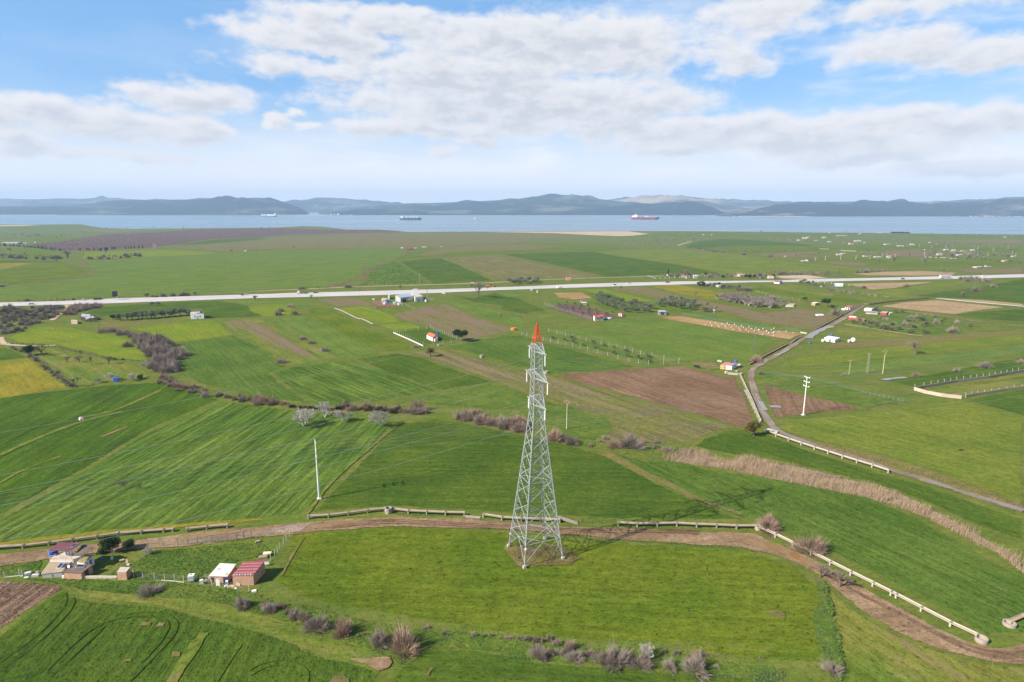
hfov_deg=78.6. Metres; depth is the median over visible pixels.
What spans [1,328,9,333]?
bramble bush
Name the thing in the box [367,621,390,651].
bramble bush
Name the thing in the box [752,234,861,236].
field
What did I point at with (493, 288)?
guard rail
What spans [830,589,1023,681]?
field
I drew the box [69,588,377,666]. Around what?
field
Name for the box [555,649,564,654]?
bramble bush
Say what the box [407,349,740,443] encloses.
field
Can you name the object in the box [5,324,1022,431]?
earth wire
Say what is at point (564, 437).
scrub bush
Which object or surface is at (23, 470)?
path
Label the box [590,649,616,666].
bramble bush
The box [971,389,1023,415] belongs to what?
field
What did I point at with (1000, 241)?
field
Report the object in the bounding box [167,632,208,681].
path
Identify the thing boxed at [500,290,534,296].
field
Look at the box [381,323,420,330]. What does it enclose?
field
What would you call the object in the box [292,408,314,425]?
white bare tree
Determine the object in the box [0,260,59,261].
field
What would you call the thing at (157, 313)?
olive tree
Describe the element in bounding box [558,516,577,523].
fallen trough
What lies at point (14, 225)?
field
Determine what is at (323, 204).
hills
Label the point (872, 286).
field
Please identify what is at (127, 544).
evergreen tree
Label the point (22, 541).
field
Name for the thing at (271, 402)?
bare bush
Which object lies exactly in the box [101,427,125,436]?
path
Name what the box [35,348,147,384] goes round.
field
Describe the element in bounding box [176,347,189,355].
bramble bush
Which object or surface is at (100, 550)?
green shrub
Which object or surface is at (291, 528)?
road
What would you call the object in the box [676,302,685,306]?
olive tree
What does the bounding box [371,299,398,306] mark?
path
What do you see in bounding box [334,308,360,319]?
irrigation channel
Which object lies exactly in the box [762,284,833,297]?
field
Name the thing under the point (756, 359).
bare bush
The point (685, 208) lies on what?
hills
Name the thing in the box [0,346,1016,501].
power line
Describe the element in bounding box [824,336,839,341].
cabin
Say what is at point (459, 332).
pine tree
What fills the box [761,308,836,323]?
field
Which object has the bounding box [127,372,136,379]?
white bare tree
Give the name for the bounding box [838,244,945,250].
field
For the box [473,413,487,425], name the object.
bramble bush
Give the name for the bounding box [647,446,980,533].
dry scrub
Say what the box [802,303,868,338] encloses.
track
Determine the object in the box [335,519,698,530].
track
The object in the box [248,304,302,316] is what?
field
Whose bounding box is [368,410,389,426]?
white bare tree
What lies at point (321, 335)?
field
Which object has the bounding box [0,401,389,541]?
field
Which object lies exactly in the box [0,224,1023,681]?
ground
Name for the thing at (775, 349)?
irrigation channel
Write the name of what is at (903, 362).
field
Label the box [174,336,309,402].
field
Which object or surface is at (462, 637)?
slope
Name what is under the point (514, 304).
field
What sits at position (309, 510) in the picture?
path
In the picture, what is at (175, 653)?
path
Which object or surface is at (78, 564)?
farmhouse
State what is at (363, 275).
ditch
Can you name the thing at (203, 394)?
bramble bush
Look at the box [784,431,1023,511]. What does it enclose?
dirt road
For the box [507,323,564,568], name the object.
transmission tower
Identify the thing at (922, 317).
olive tree
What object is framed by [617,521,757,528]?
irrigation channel
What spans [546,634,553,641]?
bramble bush
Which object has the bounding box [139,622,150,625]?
path
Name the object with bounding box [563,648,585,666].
bramble bush
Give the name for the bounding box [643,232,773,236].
field
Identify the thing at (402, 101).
sky
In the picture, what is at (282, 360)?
bramble bush
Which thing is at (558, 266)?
path
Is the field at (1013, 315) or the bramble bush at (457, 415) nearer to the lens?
the bramble bush at (457, 415)
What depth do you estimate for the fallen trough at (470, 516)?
153.99 m
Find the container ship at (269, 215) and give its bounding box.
[260,213,276,216]
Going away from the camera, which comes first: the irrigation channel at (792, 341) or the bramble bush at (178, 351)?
the bramble bush at (178, 351)
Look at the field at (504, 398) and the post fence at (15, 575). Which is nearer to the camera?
the post fence at (15, 575)
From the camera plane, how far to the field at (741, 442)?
180.58 m
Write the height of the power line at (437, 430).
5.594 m
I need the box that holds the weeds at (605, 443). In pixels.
[537,429,689,453]
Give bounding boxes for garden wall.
[914,387,961,398]
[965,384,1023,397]
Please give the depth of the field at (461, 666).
102.80 m
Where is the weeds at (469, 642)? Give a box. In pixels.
[251,512,841,680]
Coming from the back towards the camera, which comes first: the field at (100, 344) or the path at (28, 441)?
the field at (100, 344)
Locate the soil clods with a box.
[0,539,996,663]
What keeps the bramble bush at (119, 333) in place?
on the ground at (270, 586)
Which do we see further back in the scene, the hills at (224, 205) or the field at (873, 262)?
the hills at (224, 205)
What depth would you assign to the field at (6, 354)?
322.85 m
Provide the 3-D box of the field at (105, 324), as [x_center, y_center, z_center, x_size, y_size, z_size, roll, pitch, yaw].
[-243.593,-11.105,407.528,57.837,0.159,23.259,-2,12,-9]
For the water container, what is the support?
on the ground at (270, 586)
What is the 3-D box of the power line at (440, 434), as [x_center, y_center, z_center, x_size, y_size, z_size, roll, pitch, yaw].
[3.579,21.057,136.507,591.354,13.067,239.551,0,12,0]
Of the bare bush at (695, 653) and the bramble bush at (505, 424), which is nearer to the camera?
the bare bush at (695, 653)
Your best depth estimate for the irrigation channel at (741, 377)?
254.53 m
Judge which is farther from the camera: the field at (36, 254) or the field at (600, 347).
the field at (36, 254)
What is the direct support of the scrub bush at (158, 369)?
on the ground at (270, 586)
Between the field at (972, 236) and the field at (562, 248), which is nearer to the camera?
the field at (562, 248)
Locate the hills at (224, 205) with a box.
[0,196,309,214]
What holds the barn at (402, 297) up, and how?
on the ground at (270, 586)
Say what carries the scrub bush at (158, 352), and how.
on the ground at (270, 586)
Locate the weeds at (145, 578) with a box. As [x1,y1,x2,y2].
[0,543,775,681]
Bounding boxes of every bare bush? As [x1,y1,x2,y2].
[250,396,264,405]
[259,600,267,606]
[260,395,267,402]
[267,398,278,405]
[276,602,285,608]
[299,610,309,622]
[330,614,354,638]
[362,400,372,411]
[387,618,425,660]
[408,393,428,412]
[411,406,423,414]
[459,409,474,421]
[472,406,490,415]
[472,414,491,424]
[505,416,515,430]
[512,419,526,432]
[543,647,553,657]
[547,425,563,443]
[563,637,578,652]
[606,438,627,448]
[693,647,702,656]
[750,354,763,362]
[752,516,782,537]
[758,513,780,524]
[784,532,832,558]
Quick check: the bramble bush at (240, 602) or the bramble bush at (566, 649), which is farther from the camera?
the bramble bush at (240, 602)
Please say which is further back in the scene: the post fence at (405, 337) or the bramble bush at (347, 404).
the post fence at (405, 337)
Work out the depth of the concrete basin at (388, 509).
155.65 m
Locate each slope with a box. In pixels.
[0,560,41,575]
[18,578,272,608]
[101,544,267,579]
[251,603,524,662]
[501,642,773,679]
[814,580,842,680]
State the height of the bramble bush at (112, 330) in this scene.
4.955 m
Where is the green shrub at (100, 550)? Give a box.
[97,547,105,553]
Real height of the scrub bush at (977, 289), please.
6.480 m
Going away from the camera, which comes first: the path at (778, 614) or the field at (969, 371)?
the path at (778, 614)
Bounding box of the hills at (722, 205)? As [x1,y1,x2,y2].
[612,195,759,211]
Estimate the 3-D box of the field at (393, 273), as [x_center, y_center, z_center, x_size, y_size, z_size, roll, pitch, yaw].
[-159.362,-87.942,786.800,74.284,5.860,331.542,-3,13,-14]
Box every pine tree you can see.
[452,329,467,340]
[821,298,830,306]
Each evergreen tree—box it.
[21,345,34,354]
[97,535,121,552]
[121,538,135,549]
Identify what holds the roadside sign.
on the ground at (270, 586)
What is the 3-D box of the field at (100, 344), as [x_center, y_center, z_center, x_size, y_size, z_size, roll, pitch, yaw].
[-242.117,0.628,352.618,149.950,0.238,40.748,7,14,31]
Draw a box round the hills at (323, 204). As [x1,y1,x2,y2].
[0,195,935,211]
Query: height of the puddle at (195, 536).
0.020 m
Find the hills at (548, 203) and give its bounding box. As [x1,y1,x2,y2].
[318,194,724,213]
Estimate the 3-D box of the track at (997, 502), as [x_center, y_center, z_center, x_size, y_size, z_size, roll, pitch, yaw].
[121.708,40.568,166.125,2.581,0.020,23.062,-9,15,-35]
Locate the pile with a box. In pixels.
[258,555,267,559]
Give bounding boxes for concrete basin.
[385,506,391,513]
[974,634,988,644]
[1002,619,1016,628]
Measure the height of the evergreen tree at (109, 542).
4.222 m
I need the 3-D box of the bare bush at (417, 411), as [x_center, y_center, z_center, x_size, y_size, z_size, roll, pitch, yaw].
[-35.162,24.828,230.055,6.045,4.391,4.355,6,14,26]
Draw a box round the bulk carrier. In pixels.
[400,216,420,219]
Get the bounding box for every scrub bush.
[121,340,134,346]
[146,348,155,356]
[149,359,174,372]
[153,348,164,355]
[283,607,292,614]
[290,310,298,314]
[535,636,544,643]
[540,652,548,661]
[556,432,568,442]
[565,435,579,445]
[610,429,657,451]
[827,307,847,314]
[969,285,981,291]
[974,361,994,368]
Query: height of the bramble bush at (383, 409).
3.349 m
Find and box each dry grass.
[266,357,772,662]
[512,539,580,566]
[772,347,1023,508]
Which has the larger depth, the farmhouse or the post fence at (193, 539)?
the post fence at (193, 539)
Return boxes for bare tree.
[32,343,45,355]
[69,377,80,386]
[104,372,118,379]
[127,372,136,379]
[139,360,150,365]
[141,546,154,553]
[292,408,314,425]
[314,401,331,416]
[333,409,353,421]
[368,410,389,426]
[470,282,488,297]
[638,641,654,657]
[746,299,761,306]
[815,562,831,577]
[835,568,851,586]
[906,342,921,353]
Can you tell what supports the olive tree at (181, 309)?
on the ground at (270, 586)
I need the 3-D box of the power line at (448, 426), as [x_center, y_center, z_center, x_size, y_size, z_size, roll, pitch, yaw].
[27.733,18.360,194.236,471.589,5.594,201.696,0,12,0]
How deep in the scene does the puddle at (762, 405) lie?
239.57 m
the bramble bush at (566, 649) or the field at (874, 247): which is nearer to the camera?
the bramble bush at (566, 649)
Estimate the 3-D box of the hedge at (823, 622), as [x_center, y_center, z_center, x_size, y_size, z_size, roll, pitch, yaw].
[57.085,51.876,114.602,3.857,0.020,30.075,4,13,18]
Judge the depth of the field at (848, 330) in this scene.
376.65 m
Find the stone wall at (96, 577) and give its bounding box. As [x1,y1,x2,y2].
[83,575,117,578]
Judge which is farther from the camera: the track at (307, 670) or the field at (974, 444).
the field at (974, 444)
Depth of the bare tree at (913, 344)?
322.77 m
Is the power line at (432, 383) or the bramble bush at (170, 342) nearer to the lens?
the power line at (432, 383)
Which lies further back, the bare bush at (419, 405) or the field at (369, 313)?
the field at (369, 313)
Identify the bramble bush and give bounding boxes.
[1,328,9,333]
[108,324,116,332]
[115,329,124,335]
[133,337,144,348]
[136,583,166,598]
[139,344,159,355]
[140,341,149,351]
[147,360,157,369]
[151,348,163,360]
[158,362,172,373]
[160,361,179,372]
[164,336,175,346]
[170,351,188,359]
[172,347,183,356]
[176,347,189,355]
[200,391,209,397]
[233,593,252,611]
[263,601,276,613]
[265,602,278,614]
[274,357,286,363]
[287,608,304,621]
[300,611,330,635]
[343,399,350,408]
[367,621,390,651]
[375,405,387,411]
[410,407,421,414]
[419,406,429,413]
[453,405,465,420]
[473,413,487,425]
[497,415,506,429]
[497,416,517,428]
[526,642,554,661]
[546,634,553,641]
[552,637,560,646]
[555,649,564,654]
[562,642,574,655]
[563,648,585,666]
[583,648,596,661]
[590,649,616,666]
[597,634,634,673]
[627,647,654,672]
[642,655,653,666]
[660,657,676,676]
[663,445,674,451]
[677,644,714,681]
[816,659,846,678]
[945,326,960,332]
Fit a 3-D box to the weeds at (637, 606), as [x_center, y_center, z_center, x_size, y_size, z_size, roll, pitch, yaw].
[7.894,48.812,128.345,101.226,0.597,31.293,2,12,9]
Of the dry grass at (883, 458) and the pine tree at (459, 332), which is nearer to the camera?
the dry grass at (883, 458)
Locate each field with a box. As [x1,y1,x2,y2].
[0,225,29,225]
[0,249,410,300]
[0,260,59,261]
[0,263,32,269]
[0,263,86,282]
[0,348,25,359]
[0,358,65,397]
[0,383,216,512]
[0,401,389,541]
[0,518,262,544]
[0,581,61,627]
[0,591,377,681]
[1,236,76,241]
[2,248,53,251]
[2,253,57,257]
[4,225,93,229]
[10,326,148,360]
[31,228,398,250]
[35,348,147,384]
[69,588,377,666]
[72,229,147,231]
[79,301,260,318]
[81,250,215,258]
[99,320,186,326]
[100,231,144,232]
[125,320,232,341]
[173,233,585,250]
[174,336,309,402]
[181,234,324,244]
[221,319,336,365]
[225,320,313,356]
[237,298,313,305]
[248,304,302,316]
[270,316,378,357]
[274,360,436,402]
[279,527,819,661]
[308,308,409,350]
[313,419,741,519]
[318,297,371,305]
[337,305,399,322]
[358,353,494,389]
[360,262,426,284]
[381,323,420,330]
[392,650,771,681]
[395,305,510,338]
[396,328,455,344]
[399,243,627,258]
[402,258,491,282]
[404,383,615,439]
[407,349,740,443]
[419,244,561,255]
[444,255,597,279]
[444,301,523,335]
[451,336,632,372]
[457,293,544,312]
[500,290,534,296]
[504,252,714,276]
[517,231,645,235]
[527,331,675,363]
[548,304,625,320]
[554,325,740,360]
[555,292,590,298]
[560,366,751,426]
[578,289,650,301]
[586,292,693,313]
[600,249,863,273]
[601,318,771,361]
[610,287,823,329]
[614,454,1023,633]
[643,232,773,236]
[653,285,722,299]
[662,316,801,338]
[685,239,811,251]
[691,315,808,331]
[694,430,1022,538]
[704,245,837,253]
[749,286,877,303]
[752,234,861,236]
[752,253,814,256]
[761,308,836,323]
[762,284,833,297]
[764,373,897,407]
[764,386,855,416]
[772,334,1023,367]
[774,251,820,254]
[778,401,1023,501]
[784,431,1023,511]
[796,258,920,266]
[818,261,870,265]
[820,330,1023,348]
[822,345,1023,373]
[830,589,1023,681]
[831,325,907,338]
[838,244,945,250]
[848,282,928,289]
[853,271,954,275]
[853,282,965,300]
[853,310,976,333]
[880,250,938,256]
[883,300,1001,313]
[887,357,1023,386]
[897,234,1021,237]
[913,262,1022,265]
[918,279,1023,302]
[922,374,1023,396]
[932,240,1021,242]
[943,298,1022,304]
[949,248,1020,251]
[956,309,1023,320]
[959,268,1022,273]
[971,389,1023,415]
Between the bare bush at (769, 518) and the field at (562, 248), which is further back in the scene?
the field at (562, 248)
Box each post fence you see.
[3,569,22,577]
[132,570,183,582]
[147,534,227,545]
[183,574,248,589]
[270,531,289,560]
[393,329,422,345]
[430,325,460,340]
[521,332,643,363]
[548,328,679,360]
[682,312,795,330]
[764,372,898,398]
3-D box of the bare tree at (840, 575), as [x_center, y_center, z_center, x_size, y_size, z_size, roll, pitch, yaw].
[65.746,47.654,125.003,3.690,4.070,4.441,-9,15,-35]
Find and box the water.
[0,212,1023,234]
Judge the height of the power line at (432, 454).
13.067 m
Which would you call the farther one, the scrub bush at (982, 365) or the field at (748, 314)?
the field at (748, 314)
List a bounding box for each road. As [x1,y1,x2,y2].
[0,274,1023,305]
[0,516,1023,663]
[184,523,310,543]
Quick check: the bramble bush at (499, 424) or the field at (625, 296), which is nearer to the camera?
the bramble bush at (499, 424)
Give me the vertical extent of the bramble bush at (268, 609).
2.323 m
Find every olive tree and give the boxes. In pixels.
[120,313,131,320]
[125,311,136,319]
[136,310,147,318]
[149,309,159,317]
[164,309,174,314]
[175,307,185,315]
[658,297,666,302]
[675,295,683,300]
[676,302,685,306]
[686,302,694,309]
[916,315,926,320]
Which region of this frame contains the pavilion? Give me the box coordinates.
[658,310,665,314]
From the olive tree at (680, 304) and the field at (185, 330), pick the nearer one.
the field at (185, 330)
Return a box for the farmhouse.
[41,541,94,578]
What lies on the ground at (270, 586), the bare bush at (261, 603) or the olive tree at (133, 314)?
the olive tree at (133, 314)
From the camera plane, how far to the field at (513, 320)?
444.55 m
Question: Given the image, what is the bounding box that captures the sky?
[0,0,1023,202]
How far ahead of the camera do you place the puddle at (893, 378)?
277.04 m
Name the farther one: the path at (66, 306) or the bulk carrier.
the bulk carrier
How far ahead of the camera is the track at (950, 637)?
109.08 m
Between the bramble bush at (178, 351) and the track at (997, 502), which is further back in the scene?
the bramble bush at (178, 351)
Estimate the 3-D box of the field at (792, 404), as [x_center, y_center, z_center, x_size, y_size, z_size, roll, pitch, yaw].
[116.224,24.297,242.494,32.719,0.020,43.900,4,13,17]
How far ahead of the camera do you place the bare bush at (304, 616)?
115.86 m
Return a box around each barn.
[395,293,413,301]
[848,317,866,321]
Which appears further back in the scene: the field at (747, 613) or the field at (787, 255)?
the field at (787, 255)
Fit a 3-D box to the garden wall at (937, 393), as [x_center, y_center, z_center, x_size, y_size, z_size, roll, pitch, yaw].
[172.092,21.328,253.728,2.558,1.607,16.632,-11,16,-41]
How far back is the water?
4043.32 m
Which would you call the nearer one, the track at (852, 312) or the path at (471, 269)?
the track at (852, 312)
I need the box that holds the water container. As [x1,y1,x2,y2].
[187,573,195,582]
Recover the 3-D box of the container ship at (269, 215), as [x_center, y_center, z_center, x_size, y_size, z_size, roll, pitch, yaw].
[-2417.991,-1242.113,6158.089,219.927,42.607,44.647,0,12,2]
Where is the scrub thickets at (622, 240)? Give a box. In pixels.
[1,227,1020,382]
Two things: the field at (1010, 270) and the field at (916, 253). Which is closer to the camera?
the field at (1010, 270)
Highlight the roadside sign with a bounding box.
[112,291,117,299]
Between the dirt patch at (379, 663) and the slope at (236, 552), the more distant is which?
the slope at (236, 552)
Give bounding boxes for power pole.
[314,439,321,499]
[801,375,809,415]
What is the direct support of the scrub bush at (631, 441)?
on the ground at (270, 586)
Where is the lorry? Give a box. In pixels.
[939,275,951,278]
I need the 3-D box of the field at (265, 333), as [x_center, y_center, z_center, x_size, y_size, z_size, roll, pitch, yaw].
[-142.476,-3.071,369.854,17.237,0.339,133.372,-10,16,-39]
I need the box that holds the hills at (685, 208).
[339,201,722,214]
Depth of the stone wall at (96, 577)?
128.75 m
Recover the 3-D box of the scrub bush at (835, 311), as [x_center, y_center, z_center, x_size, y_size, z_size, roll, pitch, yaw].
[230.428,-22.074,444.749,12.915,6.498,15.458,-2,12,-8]
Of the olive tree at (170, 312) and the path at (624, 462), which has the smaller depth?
the path at (624, 462)
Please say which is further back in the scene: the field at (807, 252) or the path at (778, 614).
the field at (807, 252)
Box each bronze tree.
[425,348,433,356]
[744,420,762,435]
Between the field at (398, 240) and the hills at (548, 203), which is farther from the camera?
the hills at (548, 203)
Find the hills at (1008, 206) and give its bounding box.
[716,197,1023,215]
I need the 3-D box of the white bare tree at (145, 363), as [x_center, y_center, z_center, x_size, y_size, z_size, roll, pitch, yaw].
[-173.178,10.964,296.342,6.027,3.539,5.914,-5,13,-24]
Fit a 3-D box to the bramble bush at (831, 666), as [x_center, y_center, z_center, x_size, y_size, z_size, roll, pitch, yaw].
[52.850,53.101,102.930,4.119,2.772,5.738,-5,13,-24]
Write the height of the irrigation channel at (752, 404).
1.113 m
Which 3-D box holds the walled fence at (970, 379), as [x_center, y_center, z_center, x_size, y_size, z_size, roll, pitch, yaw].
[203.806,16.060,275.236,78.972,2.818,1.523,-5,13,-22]
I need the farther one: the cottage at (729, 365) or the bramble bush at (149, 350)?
the bramble bush at (149, 350)
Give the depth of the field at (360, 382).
270.02 m
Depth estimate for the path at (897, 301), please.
507.29 m
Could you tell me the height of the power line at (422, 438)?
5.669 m
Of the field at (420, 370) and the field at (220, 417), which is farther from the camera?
the field at (420, 370)
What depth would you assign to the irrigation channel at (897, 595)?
123.88 m
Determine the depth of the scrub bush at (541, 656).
105.60 m
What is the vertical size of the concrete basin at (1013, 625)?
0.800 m
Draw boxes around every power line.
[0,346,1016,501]
[0,349,1013,505]
[0,351,1020,513]
[0,360,1017,491]
[1,383,1020,540]
[1,395,1023,562]
[2,350,1020,474]
[3,379,1021,529]
[4,348,1000,496]
[4,365,1020,504]
[5,343,1013,492]
[6,348,1023,508]
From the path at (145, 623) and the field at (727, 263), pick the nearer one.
the path at (145, 623)
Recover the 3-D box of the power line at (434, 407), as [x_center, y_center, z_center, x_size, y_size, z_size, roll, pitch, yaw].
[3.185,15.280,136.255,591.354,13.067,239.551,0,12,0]
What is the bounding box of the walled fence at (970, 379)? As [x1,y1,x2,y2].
[917,368,1023,388]
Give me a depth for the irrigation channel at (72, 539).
141.71 m
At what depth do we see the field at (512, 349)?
320.71 m
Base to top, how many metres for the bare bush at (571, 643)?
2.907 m
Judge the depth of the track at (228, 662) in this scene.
104.86 m
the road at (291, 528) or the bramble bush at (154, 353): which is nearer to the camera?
the road at (291, 528)
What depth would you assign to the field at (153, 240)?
2184.96 m
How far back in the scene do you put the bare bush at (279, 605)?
119.22 m
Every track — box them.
[1,592,66,661]
[1,597,74,669]
[46,615,168,675]
[53,611,177,680]
[217,645,240,680]
[250,660,308,681]
[250,664,300,675]
[332,521,698,532]
[332,523,698,533]
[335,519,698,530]
[748,338,1021,511]
[756,399,816,445]
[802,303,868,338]
[823,573,1022,653]
[824,573,1023,651]
[827,576,1023,655]
[832,579,1023,657]
[922,479,1023,510]
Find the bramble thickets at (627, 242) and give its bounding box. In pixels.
[0,232,1012,444]
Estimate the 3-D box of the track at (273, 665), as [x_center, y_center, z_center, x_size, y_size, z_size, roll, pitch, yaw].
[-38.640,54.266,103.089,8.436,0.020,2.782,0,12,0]
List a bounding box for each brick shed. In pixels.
[117,567,130,579]
[209,563,235,582]
[232,560,264,585]
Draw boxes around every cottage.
[427,332,437,340]
[720,362,739,369]
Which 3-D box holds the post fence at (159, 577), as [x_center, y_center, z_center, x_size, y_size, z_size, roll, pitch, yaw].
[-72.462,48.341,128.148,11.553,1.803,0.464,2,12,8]
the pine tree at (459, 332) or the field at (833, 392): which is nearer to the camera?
the field at (833, 392)
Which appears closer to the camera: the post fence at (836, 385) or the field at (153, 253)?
the post fence at (836, 385)
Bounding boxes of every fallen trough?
[465,515,479,518]
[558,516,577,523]
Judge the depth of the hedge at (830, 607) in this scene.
115.26 m
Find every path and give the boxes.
[0,337,10,344]
[0,344,54,345]
[0,411,122,454]
[0,456,60,482]
[39,276,645,301]
[50,305,69,319]
[83,390,161,417]
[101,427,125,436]
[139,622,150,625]
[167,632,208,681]
[171,651,179,656]
[281,536,305,574]
[305,421,402,513]
[330,674,348,681]
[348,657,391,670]
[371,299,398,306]
[441,258,496,279]
[503,255,601,276]
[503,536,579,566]
[600,451,743,514]
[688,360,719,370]
[766,610,784,618]
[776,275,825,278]
[847,324,921,335]
[866,299,925,304]
[878,308,1022,325]
[936,298,1023,306]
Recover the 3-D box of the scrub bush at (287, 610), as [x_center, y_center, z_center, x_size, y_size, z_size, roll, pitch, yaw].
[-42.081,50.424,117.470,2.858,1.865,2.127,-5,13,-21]
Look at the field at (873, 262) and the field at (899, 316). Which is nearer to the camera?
the field at (899, 316)
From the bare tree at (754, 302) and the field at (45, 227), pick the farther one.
the field at (45, 227)
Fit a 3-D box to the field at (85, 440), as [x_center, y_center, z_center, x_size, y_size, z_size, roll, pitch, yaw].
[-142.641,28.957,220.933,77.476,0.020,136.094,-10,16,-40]
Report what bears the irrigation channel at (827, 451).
on the ground at (270, 586)
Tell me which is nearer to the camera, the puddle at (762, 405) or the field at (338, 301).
the puddle at (762, 405)
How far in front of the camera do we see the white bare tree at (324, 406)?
226.73 m
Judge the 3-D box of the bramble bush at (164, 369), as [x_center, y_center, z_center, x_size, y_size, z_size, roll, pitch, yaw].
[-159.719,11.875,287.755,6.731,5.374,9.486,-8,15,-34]
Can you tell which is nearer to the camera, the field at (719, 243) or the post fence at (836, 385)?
the post fence at (836, 385)
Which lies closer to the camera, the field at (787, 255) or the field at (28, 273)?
the field at (28, 273)
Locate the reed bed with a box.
[672,453,1023,572]
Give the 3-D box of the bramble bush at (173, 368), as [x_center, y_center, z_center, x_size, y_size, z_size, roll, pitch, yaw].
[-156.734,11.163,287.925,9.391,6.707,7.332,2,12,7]
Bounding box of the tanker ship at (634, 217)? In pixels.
[625,214,659,219]
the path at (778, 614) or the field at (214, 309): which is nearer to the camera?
the path at (778, 614)
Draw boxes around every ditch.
[6,264,96,284]
[325,249,413,287]
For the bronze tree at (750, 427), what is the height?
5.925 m
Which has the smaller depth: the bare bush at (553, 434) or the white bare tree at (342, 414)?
the bare bush at (553, 434)
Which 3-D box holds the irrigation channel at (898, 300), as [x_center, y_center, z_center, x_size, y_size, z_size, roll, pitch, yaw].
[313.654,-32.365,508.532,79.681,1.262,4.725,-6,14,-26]
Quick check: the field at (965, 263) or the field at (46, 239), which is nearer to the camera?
the field at (965, 263)
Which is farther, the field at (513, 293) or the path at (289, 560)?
the field at (513, 293)
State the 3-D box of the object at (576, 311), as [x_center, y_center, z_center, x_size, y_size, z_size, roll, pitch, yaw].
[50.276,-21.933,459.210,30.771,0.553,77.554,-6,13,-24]
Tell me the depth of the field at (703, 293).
572.52 m
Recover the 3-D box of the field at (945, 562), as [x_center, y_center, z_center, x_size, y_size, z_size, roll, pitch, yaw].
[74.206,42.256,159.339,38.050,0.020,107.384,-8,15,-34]
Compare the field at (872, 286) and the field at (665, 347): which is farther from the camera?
the field at (872, 286)
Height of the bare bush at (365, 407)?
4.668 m
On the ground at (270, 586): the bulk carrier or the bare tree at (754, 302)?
the bare tree at (754, 302)
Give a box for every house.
[2,242,23,243]
[190,309,203,318]
[412,293,422,301]
[593,315,603,320]
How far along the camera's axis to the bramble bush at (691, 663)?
102.76 m
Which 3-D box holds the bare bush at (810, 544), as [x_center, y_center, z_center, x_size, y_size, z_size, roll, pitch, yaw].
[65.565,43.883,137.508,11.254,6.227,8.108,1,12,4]
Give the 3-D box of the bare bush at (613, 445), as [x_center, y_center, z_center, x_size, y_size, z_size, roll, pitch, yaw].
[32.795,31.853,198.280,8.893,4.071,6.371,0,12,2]
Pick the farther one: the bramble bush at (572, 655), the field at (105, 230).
the field at (105, 230)
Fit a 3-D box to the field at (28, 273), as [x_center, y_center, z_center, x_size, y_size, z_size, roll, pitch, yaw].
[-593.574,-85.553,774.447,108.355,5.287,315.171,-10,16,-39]
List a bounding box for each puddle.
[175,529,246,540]
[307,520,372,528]
[542,530,582,534]
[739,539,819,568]
[758,401,767,409]
[806,325,833,337]
[882,377,906,379]
[968,642,987,646]
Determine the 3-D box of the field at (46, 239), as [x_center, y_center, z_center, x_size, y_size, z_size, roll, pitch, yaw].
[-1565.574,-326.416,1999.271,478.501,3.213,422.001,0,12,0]
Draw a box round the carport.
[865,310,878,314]
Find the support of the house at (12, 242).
on the ground at (270, 586)
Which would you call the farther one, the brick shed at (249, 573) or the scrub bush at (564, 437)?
the scrub bush at (564, 437)
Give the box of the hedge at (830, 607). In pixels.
[822,579,843,679]
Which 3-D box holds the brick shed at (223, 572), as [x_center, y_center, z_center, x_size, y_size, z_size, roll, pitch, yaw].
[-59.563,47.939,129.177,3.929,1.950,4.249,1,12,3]
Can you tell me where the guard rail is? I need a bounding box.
[12,275,1009,303]
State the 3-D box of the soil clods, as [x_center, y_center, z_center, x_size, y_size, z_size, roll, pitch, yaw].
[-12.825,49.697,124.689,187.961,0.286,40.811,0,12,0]
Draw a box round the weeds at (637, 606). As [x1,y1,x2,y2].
[317,535,811,648]
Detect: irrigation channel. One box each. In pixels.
[0,531,118,548]
[117,527,173,535]
[186,523,227,531]
[307,507,384,519]
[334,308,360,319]
[392,507,464,515]
[482,513,559,522]
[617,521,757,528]
[739,374,760,422]
[744,390,761,419]
[760,343,787,356]
[760,526,978,635]
[764,429,889,472]
[789,336,802,343]
[813,304,862,329]
[868,298,928,304]
[1007,612,1023,623]
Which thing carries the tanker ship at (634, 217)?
on the water
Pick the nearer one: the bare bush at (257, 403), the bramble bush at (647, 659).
the bramble bush at (647, 659)
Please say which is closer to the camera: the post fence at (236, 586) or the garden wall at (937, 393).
the post fence at (236, 586)
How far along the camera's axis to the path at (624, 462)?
174.96 m
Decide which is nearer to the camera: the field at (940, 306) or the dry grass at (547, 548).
the dry grass at (547, 548)

